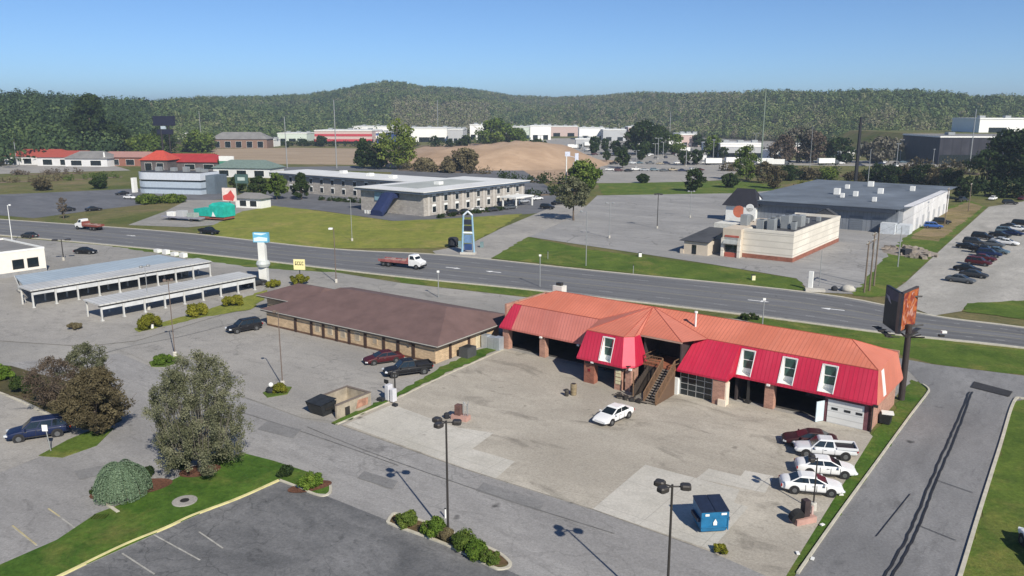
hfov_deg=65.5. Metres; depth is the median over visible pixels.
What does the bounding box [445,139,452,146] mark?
street tree
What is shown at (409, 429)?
concrete patch
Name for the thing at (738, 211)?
roof sign
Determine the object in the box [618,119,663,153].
broadleaf tree
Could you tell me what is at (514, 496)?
asphalt patch
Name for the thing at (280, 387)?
shrub
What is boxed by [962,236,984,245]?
parked suv
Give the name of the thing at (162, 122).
tall sign
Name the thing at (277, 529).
front lot
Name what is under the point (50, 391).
flowering tree
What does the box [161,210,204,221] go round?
trailer
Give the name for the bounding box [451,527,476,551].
island shrub
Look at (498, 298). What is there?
sidewalk
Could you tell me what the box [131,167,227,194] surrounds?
diner
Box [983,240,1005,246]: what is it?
parked car
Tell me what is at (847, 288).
boulder
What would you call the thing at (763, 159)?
box truck
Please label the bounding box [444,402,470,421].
pump island
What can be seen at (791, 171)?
scrub tree
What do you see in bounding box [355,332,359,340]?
window
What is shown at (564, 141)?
pavement
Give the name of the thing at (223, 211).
tarpaulin stall
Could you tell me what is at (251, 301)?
shrub bed
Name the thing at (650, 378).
wooden staircase
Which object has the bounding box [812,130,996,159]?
warehouse building
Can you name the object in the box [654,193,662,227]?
light pole
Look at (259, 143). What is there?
window
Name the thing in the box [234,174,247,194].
tall sign
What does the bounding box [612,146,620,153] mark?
street tree
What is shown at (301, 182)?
broadleaf tree
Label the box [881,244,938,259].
rubble heap
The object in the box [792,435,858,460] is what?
pickup truck
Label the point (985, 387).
dark patch
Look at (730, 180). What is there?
broadleaf tree
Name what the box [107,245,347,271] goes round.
verge
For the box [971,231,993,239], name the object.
parked suv
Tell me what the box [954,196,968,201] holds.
pickup truck
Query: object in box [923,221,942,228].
parked suv
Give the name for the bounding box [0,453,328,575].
grass island
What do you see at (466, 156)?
broadleaf tree
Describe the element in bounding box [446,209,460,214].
parked suv
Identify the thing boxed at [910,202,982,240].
bank dirt
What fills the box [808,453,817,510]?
light pole
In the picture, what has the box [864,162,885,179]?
scrub tree
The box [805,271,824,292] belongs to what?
sign base
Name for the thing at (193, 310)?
shrub
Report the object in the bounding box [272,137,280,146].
store
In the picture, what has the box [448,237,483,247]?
planter
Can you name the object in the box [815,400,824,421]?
open door leaf
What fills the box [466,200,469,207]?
window
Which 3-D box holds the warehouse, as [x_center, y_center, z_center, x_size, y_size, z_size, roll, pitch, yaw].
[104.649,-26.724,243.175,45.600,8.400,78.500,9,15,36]
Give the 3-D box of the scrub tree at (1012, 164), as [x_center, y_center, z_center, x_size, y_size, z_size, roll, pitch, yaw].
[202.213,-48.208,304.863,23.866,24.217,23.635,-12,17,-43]
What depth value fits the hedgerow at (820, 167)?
389.38 m
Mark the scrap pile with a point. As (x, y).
(623, 396)
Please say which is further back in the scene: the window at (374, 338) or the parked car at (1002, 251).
the parked car at (1002, 251)
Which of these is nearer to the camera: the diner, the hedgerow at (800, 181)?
the diner
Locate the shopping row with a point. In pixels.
(203, 161)
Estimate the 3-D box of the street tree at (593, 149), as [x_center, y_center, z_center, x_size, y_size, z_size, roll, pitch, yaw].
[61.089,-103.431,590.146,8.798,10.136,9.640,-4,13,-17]
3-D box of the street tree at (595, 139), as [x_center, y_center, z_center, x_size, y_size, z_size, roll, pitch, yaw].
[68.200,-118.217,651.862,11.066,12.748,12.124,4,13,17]
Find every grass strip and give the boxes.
[331,348,494,424]
[786,380,927,575]
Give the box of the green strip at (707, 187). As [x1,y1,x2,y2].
[597,181,783,194]
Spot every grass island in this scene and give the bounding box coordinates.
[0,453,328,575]
[39,428,113,457]
[149,356,180,366]
[263,386,291,397]
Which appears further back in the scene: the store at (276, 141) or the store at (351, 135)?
the store at (351, 135)
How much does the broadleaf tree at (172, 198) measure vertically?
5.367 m
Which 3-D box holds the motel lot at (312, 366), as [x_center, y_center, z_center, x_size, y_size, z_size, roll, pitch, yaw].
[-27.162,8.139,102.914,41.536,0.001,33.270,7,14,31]
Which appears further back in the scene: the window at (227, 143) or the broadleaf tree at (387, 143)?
the window at (227, 143)
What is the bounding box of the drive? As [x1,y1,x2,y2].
[795,358,1023,575]
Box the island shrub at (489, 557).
[479,547,500,565]
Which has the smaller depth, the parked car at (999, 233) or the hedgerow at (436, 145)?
the parked car at (999, 233)
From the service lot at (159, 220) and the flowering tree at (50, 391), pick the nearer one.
the flowering tree at (50, 391)
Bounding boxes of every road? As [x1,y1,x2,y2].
[0,219,1023,346]
[284,166,396,171]
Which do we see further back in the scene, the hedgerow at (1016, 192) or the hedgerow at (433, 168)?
the hedgerow at (433, 168)
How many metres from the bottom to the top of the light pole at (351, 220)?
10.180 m
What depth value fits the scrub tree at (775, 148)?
484.33 m
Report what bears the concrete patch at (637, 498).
on the yard at (548, 437)
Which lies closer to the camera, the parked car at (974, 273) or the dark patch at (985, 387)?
the dark patch at (985, 387)
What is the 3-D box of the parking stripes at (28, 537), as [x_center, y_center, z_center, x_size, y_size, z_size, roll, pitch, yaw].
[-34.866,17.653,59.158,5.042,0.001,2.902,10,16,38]
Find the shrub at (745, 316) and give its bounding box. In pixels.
[740,312,759,319]
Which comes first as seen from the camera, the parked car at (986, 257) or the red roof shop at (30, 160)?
the parked car at (986, 257)
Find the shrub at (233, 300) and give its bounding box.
[221,294,243,305]
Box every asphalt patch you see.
[74,464,108,479]
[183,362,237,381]
[258,421,300,437]
[357,471,397,488]
[476,482,545,510]
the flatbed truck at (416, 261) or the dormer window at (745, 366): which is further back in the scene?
the flatbed truck at (416, 261)
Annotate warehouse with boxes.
[757,179,955,234]
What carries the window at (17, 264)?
in the white shop at (18, 258)
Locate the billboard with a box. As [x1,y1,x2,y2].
[872,285,946,400]
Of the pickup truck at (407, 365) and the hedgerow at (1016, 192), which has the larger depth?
the hedgerow at (1016, 192)
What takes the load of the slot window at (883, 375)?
in the auto garage
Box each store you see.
[109,151,151,165]
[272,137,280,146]
[277,131,314,141]
[314,128,382,143]
[352,124,393,130]
[376,130,395,142]
[402,126,451,141]
[448,127,466,142]
[469,123,484,139]
[513,125,529,137]
[530,124,550,139]
[551,125,578,135]
[575,136,598,146]
[578,126,604,138]
[601,128,625,140]
[673,132,698,146]
[714,140,760,157]
[762,147,785,157]
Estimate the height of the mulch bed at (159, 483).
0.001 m
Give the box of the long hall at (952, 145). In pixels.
[903,132,1019,163]
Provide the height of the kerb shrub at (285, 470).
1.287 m
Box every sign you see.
[41,425,50,450]
[152,116,175,153]
[219,156,233,163]
[222,188,236,202]
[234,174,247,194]
[252,232,269,280]
[293,259,304,273]
[460,211,476,254]
[733,204,755,221]
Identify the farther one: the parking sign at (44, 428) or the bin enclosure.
the bin enclosure
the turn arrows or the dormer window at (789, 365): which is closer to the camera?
the dormer window at (789, 365)
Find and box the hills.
[0,87,1023,165]
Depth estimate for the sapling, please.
231.39 m
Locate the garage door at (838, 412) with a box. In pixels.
[826,399,864,429]
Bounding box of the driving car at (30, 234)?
[20,232,38,238]
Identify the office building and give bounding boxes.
[256,283,504,363]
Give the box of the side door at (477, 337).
[475,334,479,347]
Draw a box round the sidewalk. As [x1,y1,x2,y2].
[393,283,525,303]
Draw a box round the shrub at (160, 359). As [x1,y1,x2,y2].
[152,353,173,364]
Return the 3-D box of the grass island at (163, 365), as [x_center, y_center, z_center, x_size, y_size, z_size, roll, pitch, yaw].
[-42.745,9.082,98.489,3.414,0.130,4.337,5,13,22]
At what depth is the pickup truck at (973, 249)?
174.78 m
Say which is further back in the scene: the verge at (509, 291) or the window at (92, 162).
the window at (92, 162)
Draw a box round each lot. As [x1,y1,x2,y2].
[0,165,128,173]
[0,189,222,217]
[0,237,917,553]
[0,281,266,345]
[64,482,518,575]
[120,318,458,420]
[129,200,256,226]
[266,170,557,220]
[530,191,912,293]
[897,201,1023,314]
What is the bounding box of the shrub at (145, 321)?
[136,313,162,330]
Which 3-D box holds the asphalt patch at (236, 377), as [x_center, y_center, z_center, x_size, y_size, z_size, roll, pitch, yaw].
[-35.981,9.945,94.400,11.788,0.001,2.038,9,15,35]
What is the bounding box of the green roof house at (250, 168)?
[211,160,285,177]
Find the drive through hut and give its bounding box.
[235,192,271,208]
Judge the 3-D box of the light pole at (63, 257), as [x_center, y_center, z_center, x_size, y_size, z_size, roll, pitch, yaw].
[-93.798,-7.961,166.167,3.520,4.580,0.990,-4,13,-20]
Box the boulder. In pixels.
[831,285,855,291]
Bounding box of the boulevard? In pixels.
[589,155,971,166]
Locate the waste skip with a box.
[305,394,336,415]
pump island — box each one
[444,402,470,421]
[788,498,816,525]
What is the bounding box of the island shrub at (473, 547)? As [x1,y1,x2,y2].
[464,537,488,561]
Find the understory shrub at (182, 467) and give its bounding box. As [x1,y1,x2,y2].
[167,458,191,469]
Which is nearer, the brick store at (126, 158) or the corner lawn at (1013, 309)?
the corner lawn at (1013, 309)
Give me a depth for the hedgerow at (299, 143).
752.65 m
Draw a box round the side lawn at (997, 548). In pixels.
[963,400,1023,575]
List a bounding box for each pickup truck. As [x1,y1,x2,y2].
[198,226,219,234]
[382,357,432,378]
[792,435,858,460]
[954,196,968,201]
[968,244,998,252]
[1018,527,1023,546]
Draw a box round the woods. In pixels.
[0,79,1023,166]
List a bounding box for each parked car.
[58,206,75,211]
[73,247,97,253]
[85,206,101,210]
[115,191,128,194]
[123,195,134,198]
[362,349,403,365]
[471,206,484,211]
[487,207,499,211]
[504,204,516,209]
[517,198,529,202]
[533,196,542,199]
[551,200,562,204]
[593,402,634,425]
[779,470,844,497]
[781,428,837,446]
[794,454,857,479]
[945,273,976,283]
[953,263,981,270]
[955,242,976,248]
[958,269,988,278]
[972,253,996,260]
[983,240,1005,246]
[988,196,997,199]
[988,231,1011,237]
[990,236,1004,239]
[991,246,1009,254]
[996,238,1019,245]
[1000,222,1015,226]
[1003,229,1023,235]
[1010,225,1023,231]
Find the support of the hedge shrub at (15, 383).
on the shrub bank
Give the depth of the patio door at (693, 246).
172.91 m
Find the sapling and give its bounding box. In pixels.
[56,197,66,218]
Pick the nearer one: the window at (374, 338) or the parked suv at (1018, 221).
the window at (374, 338)
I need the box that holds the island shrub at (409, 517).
[395,509,417,529]
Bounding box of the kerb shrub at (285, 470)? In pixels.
[276,464,293,477]
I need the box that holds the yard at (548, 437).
[342,349,872,575]
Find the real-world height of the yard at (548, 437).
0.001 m
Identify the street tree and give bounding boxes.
[316,135,324,145]
[318,136,327,146]
[430,135,437,143]
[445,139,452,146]
[455,140,461,145]
[461,135,470,145]
[589,136,600,146]
[589,142,599,152]
[601,138,608,144]
[601,142,608,150]
[602,151,610,160]
[609,140,621,150]
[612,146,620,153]
[614,149,630,167]
[637,145,647,154]
[637,151,645,159]
[675,150,691,164]
[691,149,703,164]
[692,133,702,144]
[718,147,728,156]
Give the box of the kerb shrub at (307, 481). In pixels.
[296,470,323,489]
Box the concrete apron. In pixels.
[581,392,863,446]
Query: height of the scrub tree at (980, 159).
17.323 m
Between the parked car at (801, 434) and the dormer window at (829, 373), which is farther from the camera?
the dormer window at (829, 373)
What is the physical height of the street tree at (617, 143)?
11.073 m
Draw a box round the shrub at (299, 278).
[290,274,309,284]
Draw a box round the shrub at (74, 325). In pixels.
[66,322,82,329]
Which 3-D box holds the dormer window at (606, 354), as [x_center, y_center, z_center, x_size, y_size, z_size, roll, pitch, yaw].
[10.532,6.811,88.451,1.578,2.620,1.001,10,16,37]
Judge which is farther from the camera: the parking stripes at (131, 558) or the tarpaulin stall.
the tarpaulin stall
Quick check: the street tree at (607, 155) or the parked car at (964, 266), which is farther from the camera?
the street tree at (607, 155)
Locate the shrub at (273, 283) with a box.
[265,279,280,286]
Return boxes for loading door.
[786,211,797,214]
[848,215,862,230]
[871,217,886,231]
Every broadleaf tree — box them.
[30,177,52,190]
[56,118,83,150]
[66,93,107,150]
[88,175,107,188]
[99,119,131,150]
[120,133,167,151]
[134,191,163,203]
[151,126,177,152]
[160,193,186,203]
[177,129,216,151]
[228,175,248,192]
[246,175,266,194]
[265,172,289,198]
[290,172,310,198]
[351,137,370,167]
[364,142,386,168]
[367,118,417,168]
[408,154,436,169]
[440,155,455,172]
[450,147,483,171]
[468,117,517,143]
[504,126,528,141]
[564,159,602,190]
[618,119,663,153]
[636,173,649,182]
[638,124,671,154]
[665,133,686,153]
[681,167,707,190]
[702,135,722,156]
[721,172,739,187]
[731,144,760,180]
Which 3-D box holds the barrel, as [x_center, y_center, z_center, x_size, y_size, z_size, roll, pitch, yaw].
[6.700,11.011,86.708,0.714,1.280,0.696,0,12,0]
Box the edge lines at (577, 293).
[3,220,1022,346]
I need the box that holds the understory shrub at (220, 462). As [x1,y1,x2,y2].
[209,448,233,464]
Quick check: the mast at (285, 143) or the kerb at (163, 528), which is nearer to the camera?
the kerb at (163, 528)
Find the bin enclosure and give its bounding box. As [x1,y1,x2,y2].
[324,385,370,418]
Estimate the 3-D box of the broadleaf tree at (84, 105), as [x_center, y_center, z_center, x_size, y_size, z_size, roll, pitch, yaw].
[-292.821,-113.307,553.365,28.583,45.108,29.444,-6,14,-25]
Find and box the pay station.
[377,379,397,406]
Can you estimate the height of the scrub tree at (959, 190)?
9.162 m
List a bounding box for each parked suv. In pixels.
[3,413,71,442]
[225,316,262,333]
[240,277,267,287]
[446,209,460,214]
[540,203,554,209]
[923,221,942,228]
[932,217,951,223]
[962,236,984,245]
[964,255,992,266]
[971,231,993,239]
[976,247,1002,257]
[995,226,1010,230]
[1002,199,1018,204]
[1011,219,1023,224]
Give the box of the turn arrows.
[129,235,843,310]
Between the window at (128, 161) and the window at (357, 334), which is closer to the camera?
the window at (357, 334)
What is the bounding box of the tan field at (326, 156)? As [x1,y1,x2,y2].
[212,148,399,164]
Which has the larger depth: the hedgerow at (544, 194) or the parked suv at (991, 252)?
the hedgerow at (544, 194)
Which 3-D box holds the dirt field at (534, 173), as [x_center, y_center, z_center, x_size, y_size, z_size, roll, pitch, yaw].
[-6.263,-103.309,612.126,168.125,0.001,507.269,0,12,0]
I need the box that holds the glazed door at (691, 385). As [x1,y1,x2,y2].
[680,372,712,400]
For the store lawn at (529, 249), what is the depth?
161.78 m
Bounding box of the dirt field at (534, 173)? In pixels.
[400,143,613,180]
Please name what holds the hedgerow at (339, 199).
on the hotel lot at (309, 201)
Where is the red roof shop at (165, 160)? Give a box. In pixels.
[139,150,179,170]
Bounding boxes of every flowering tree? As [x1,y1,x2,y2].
[3,355,80,409]
[46,366,137,434]
[53,341,113,382]
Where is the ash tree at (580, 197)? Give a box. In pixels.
[553,176,590,220]
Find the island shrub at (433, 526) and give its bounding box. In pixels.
[420,515,445,537]
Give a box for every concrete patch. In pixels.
[346,405,514,477]
[593,465,747,549]
[697,469,772,492]
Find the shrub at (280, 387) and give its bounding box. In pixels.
[272,382,287,393]
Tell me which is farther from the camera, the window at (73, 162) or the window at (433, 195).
the window at (73, 162)
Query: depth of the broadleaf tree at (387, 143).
433.12 m
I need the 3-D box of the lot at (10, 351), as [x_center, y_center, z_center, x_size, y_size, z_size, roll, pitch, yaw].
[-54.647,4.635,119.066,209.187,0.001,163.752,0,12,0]
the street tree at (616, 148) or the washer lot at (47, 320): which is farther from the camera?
the street tree at (616, 148)
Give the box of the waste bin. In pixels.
[879,410,893,424]
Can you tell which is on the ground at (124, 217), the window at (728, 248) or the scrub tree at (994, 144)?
the scrub tree at (994, 144)
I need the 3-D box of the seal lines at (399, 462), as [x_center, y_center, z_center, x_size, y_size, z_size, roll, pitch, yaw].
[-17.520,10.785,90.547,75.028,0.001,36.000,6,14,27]
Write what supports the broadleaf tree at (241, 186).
on the ground at (124, 217)
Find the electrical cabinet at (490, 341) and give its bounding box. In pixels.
[481,333,503,350]
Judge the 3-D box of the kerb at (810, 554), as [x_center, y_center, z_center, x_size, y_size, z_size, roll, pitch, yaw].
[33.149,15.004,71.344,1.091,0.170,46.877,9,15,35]
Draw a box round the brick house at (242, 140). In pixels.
[213,132,273,147]
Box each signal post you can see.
[539,254,540,286]
[762,298,765,323]
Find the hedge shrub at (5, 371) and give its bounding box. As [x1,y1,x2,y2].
[0,363,15,379]
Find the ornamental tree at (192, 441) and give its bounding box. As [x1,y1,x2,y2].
[141,349,254,476]
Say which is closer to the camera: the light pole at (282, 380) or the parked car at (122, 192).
the light pole at (282, 380)
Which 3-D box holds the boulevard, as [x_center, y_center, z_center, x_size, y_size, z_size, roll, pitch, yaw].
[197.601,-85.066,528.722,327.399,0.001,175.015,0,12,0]
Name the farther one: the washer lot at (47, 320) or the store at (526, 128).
the store at (526, 128)
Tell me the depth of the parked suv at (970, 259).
160.34 m
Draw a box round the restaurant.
[680,208,840,261]
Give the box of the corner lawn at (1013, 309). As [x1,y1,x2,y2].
[964,300,1023,318]
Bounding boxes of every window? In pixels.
[12,259,24,269]
[23,158,31,163]
[27,257,38,267]
[42,159,52,164]
[60,159,64,164]
[71,160,81,165]
[90,160,101,165]
[126,159,134,164]
[144,163,151,170]
[156,163,163,169]
[185,164,194,169]
[203,164,213,169]
[214,141,219,147]
[219,170,228,175]
[225,141,230,147]
[235,141,241,147]
[236,170,245,173]
[239,200,246,206]
[246,141,252,147]
[250,200,256,206]
[254,170,263,176]
[257,141,263,147]
[315,323,319,331]
[327,326,332,334]
[340,328,345,337]
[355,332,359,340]
[372,335,377,344]
[432,194,435,201]
[432,204,435,212]
[444,192,447,200]
[455,191,458,199]
[455,201,458,208]
[466,190,469,197]
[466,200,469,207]
[506,185,509,192]
[598,336,614,362]
[725,245,736,252]
[736,349,755,376]
[777,356,797,385]
[817,364,838,393]
[881,369,885,396]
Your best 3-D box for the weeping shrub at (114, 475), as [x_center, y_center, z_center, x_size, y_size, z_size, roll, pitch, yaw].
[-31.280,15.291,63.756,4.425,3.078,4.456,0,12,0]
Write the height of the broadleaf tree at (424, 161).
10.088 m
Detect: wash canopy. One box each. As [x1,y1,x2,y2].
[14,255,210,307]
[83,272,256,320]
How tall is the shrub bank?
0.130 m
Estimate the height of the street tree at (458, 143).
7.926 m
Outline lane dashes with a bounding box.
[3,222,1007,340]
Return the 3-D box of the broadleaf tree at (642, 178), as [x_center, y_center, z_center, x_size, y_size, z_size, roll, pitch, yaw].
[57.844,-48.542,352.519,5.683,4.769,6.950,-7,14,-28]
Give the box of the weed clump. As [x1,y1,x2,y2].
[713,543,728,554]
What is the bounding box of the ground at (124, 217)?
[0,133,1023,575]
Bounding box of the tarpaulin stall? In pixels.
[194,202,234,220]
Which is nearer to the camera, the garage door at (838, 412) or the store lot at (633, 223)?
the garage door at (838, 412)
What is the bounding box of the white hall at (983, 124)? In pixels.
[951,116,1023,132]
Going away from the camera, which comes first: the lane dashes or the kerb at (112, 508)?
the kerb at (112, 508)
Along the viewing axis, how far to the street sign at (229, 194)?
254.62 m
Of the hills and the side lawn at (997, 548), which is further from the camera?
the hills
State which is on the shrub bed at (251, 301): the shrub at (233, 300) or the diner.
the shrub at (233, 300)
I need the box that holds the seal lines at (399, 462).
[46,315,612,532]
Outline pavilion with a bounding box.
[722,188,762,219]
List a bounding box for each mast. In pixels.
[284,116,287,167]
[333,100,336,167]
[565,152,578,189]
[759,89,765,176]
[853,117,862,180]
[968,109,976,171]
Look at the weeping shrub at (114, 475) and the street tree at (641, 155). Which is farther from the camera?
the street tree at (641, 155)
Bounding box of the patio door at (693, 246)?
[692,245,695,253]
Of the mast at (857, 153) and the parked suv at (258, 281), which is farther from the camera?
the mast at (857, 153)
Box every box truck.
[567,144,580,148]
[704,158,725,164]
[725,157,740,163]
[756,158,773,164]
[766,159,789,164]
[817,158,838,164]
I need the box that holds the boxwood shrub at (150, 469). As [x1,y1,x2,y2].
[145,465,154,476]
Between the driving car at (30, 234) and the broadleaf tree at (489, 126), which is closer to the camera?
the driving car at (30, 234)
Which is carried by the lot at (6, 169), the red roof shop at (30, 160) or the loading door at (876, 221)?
the red roof shop at (30, 160)
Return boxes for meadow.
[0,173,130,191]
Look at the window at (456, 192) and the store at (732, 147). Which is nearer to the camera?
the window at (456, 192)
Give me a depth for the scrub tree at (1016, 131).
323.32 m
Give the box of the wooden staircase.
[632,349,679,404]
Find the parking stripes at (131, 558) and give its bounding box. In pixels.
[11,509,222,573]
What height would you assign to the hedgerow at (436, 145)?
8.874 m
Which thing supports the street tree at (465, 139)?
on the dirt field at (534, 173)
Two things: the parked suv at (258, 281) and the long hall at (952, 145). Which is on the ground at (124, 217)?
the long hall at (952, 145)
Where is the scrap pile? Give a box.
[612,391,648,403]
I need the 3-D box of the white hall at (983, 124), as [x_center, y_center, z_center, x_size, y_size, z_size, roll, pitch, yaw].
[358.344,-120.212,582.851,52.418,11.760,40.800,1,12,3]
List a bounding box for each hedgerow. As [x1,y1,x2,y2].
[0,172,64,182]
[10,167,85,174]
[63,171,121,180]
[71,144,131,150]
[171,144,216,151]
[280,137,357,146]
[318,196,360,202]
[393,138,467,146]
[397,161,492,173]
[436,206,503,218]
[471,135,545,143]
[497,169,565,183]
[524,182,564,195]
[718,160,781,172]
[784,163,841,176]
[793,178,852,184]
[859,165,920,182]
[907,156,985,174]
[981,175,1023,198]
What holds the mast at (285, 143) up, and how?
on the ground at (124, 217)
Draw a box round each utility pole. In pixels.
[863,241,870,292]
[868,232,876,290]
[873,227,879,285]
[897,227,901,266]
[944,188,949,225]
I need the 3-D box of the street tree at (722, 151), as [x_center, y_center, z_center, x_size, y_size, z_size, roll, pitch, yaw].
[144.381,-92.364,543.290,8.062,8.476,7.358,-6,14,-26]
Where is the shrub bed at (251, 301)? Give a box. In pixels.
[134,290,266,331]
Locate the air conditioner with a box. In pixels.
[458,344,475,358]
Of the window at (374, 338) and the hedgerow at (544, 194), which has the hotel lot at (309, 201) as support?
the hedgerow at (544, 194)
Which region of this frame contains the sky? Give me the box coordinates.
[0,0,1023,101]
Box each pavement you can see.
[529,138,785,159]
[596,162,736,182]
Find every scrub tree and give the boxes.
[754,161,773,182]
[761,166,787,188]
[766,133,794,160]
[776,126,814,162]
[780,165,803,180]
[795,131,828,162]
[795,166,822,179]
[813,166,839,179]
[823,137,856,162]
[842,171,864,181]
[860,136,905,162]
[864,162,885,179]
[878,164,902,183]
[893,162,919,181]
[907,163,936,183]
[923,164,955,184]
[937,168,966,186]
[946,175,984,198]
[961,149,1015,190]
[980,127,1023,183]
[987,127,1023,185]
[1004,135,1023,185]
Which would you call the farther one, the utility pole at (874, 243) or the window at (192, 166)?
the window at (192, 166)
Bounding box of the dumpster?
[691,494,729,531]
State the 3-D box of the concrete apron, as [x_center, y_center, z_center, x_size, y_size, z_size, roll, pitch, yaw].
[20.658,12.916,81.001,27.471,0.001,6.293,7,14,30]
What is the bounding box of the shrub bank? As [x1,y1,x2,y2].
[0,366,121,430]
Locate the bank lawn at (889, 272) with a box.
[852,200,985,296]
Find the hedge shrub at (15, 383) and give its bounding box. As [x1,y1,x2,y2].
[8,373,41,393]
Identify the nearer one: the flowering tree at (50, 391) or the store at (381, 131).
the flowering tree at (50, 391)
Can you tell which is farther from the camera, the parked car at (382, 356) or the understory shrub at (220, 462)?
the parked car at (382, 356)
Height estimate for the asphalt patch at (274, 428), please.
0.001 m
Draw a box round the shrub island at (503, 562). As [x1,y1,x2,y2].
[390,515,508,566]
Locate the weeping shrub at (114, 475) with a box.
[92,459,152,504]
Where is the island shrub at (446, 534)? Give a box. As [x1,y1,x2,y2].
[435,525,453,540]
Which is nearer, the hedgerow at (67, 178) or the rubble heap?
the rubble heap
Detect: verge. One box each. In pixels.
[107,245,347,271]
[394,277,542,296]
[734,316,1023,374]
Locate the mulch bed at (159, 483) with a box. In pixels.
[89,464,331,498]
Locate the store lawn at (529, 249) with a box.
[492,237,804,289]
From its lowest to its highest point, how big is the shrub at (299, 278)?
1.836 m
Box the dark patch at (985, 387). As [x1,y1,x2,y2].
[971,381,1012,395]
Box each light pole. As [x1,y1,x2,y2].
[7,204,11,238]
[51,238,70,260]
[139,264,150,309]
[163,278,176,356]
[272,310,284,383]
[328,228,337,282]
[347,199,352,240]
[392,371,396,387]
[432,416,461,538]
[580,210,586,265]
[605,202,614,237]
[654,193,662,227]
[654,478,691,575]
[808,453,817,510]
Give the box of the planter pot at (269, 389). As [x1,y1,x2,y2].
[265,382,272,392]
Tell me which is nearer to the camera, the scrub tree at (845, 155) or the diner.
the diner
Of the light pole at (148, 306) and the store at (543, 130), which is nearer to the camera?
the light pole at (148, 306)
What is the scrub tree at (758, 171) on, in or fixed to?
on the ground at (124, 217)
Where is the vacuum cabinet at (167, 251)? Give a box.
[153,249,187,257]
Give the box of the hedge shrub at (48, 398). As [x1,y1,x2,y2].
[38,393,59,404]
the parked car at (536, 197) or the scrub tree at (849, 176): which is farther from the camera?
the scrub tree at (849, 176)
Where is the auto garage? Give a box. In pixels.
[499,282,902,431]
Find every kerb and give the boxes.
[0,235,1023,348]
[0,392,47,414]
[2,219,1023,327]
[57,479,278,575]
[96,497,119,512]
[279,479,331,496]
[335,349,502,424]
[386,512,511,569]
[796,384,929,573]
[958,396,1023,575]
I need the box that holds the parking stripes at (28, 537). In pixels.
[12,508,59,544]
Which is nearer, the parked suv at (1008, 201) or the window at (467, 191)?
the window at (467, 191)
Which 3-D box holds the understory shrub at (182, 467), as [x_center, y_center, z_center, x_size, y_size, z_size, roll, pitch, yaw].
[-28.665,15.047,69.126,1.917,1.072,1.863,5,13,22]
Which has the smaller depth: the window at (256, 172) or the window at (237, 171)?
the window at (256, 172)
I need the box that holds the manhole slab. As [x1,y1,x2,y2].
[172,495,197,506]
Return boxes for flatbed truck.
[74,218,103,230]
[378,254,426,269]
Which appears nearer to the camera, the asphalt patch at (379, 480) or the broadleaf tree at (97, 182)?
the asphalt patch at (379, 480)
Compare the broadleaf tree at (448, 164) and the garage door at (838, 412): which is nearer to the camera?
the garage door at (838, 412)
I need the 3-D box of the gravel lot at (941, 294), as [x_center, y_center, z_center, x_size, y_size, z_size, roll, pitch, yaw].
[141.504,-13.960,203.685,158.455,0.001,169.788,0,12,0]
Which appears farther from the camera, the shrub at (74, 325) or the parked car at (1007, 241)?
the parked car at (1007, 241)
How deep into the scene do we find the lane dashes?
141.43 m
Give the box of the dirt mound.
[384,140,607,169]
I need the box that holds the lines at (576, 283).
[3,225,1020,338]
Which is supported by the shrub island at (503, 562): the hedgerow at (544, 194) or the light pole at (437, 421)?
the light pole at (437, 421)
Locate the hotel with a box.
[269,169,533,215]
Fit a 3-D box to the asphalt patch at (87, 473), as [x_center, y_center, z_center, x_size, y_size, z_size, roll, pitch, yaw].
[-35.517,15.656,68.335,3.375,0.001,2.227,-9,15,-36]
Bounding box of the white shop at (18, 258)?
[0,238,46,278]
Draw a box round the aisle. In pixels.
[0,353,764,575]
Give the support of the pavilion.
on the store lot at (633, 223)
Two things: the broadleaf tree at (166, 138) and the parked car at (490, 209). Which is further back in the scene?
the broadleaf tree at (166, 138)
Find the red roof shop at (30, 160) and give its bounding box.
[4,149,62,164]
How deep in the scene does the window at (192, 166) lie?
428.80 m
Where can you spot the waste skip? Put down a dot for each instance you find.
(322, 404)
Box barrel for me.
[570,383,576,395]
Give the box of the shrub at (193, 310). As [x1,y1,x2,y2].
[185,302,208,316]
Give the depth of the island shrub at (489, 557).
53.94 m
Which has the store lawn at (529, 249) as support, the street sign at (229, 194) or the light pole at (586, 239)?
the light pole at (586, 239)
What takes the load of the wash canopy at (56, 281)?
on the washer lot at (47, 320)
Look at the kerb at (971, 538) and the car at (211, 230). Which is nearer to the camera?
the kerb at (971, 538)
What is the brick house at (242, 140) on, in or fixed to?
on the tan field at (326, 156)
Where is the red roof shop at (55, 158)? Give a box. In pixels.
[37,150,78,165]
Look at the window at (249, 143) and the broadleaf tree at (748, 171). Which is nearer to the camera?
the broadleaf tree at (748, 171)
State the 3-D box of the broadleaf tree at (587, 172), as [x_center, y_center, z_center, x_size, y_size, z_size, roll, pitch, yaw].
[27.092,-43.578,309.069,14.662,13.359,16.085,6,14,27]
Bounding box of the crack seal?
[876,392,972,575]
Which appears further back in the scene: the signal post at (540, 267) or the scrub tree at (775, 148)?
the scrub tree at (775, 148)
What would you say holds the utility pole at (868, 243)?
on the bank lawn at (889, 272)
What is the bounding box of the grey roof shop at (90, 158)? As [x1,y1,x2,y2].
[65,151,114,166]
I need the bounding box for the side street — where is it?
[433,204,584,258]
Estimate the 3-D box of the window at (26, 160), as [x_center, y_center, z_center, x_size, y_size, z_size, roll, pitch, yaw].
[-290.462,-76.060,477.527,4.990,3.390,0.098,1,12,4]
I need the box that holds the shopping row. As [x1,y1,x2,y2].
[172,153,219,170]
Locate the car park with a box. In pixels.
[0,394,84,471]

